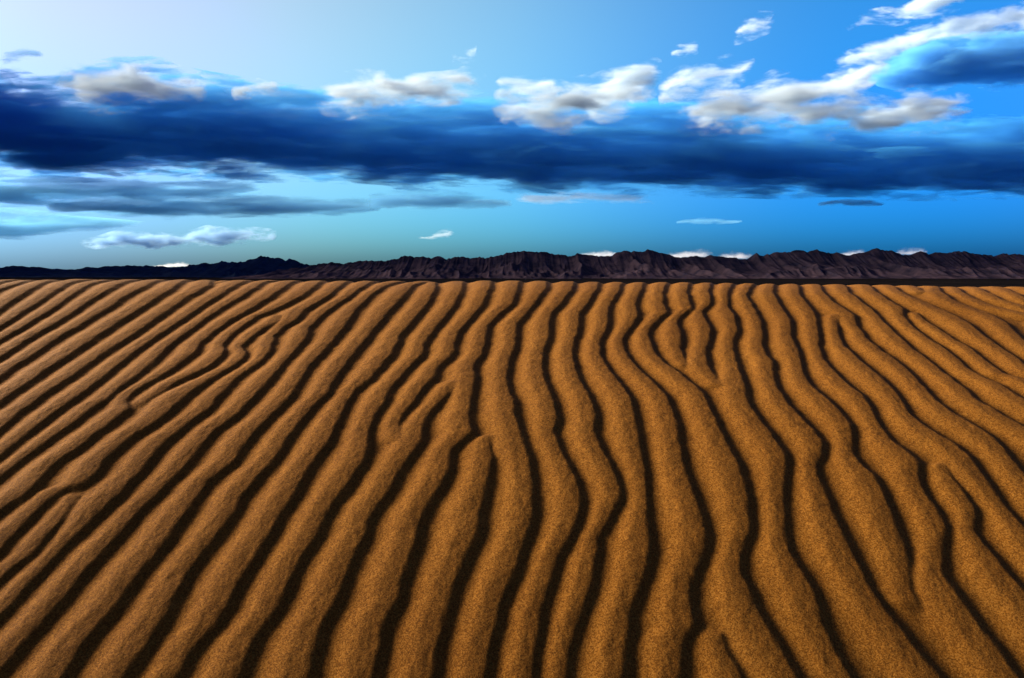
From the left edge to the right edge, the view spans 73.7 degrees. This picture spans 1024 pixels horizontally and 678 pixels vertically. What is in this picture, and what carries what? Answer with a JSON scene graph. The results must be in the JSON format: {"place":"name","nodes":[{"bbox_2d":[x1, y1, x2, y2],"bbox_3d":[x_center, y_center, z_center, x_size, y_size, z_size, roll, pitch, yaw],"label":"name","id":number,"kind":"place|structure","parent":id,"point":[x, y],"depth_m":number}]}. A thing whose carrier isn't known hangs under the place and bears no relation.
{"place":"outdoors","nodes":[
{"label":"outdoors","id":0,"kind":"place"},
{"bbox_2d":[0,256,319,276],"bbox_3d":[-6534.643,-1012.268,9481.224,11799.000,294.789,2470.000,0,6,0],"label":"mountains","id":1,"kind":"structure","parent":0,"point":[260,265],"depth_m":9205.72},
{"bbox_2d":[0,279,1023,677],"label":"sand dune","id":2,"kind":"structure","parent":0,"point":[362,479],"depth_m":1.87},
{"bbox_2d":[0,277,1023,286],"bbox_3d":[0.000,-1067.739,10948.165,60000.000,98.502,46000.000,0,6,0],"label":"ground","id":3,"kind":"structure","parent":0,"point":[996,282],"depth_m":5949.52},
{"bbox_2d":[0,0,1023,269],"label":"sky","id":4,"kind":"structure","parent":0,"point":[167,133]},
{"bbox_2d":[220,248,1023,278],"bbox_3d":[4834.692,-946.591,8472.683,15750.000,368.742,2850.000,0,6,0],"label":"mountains","id":5,"kind":"structure","parent":0,"point":[875,263],"depth_m":8149.60}
]}

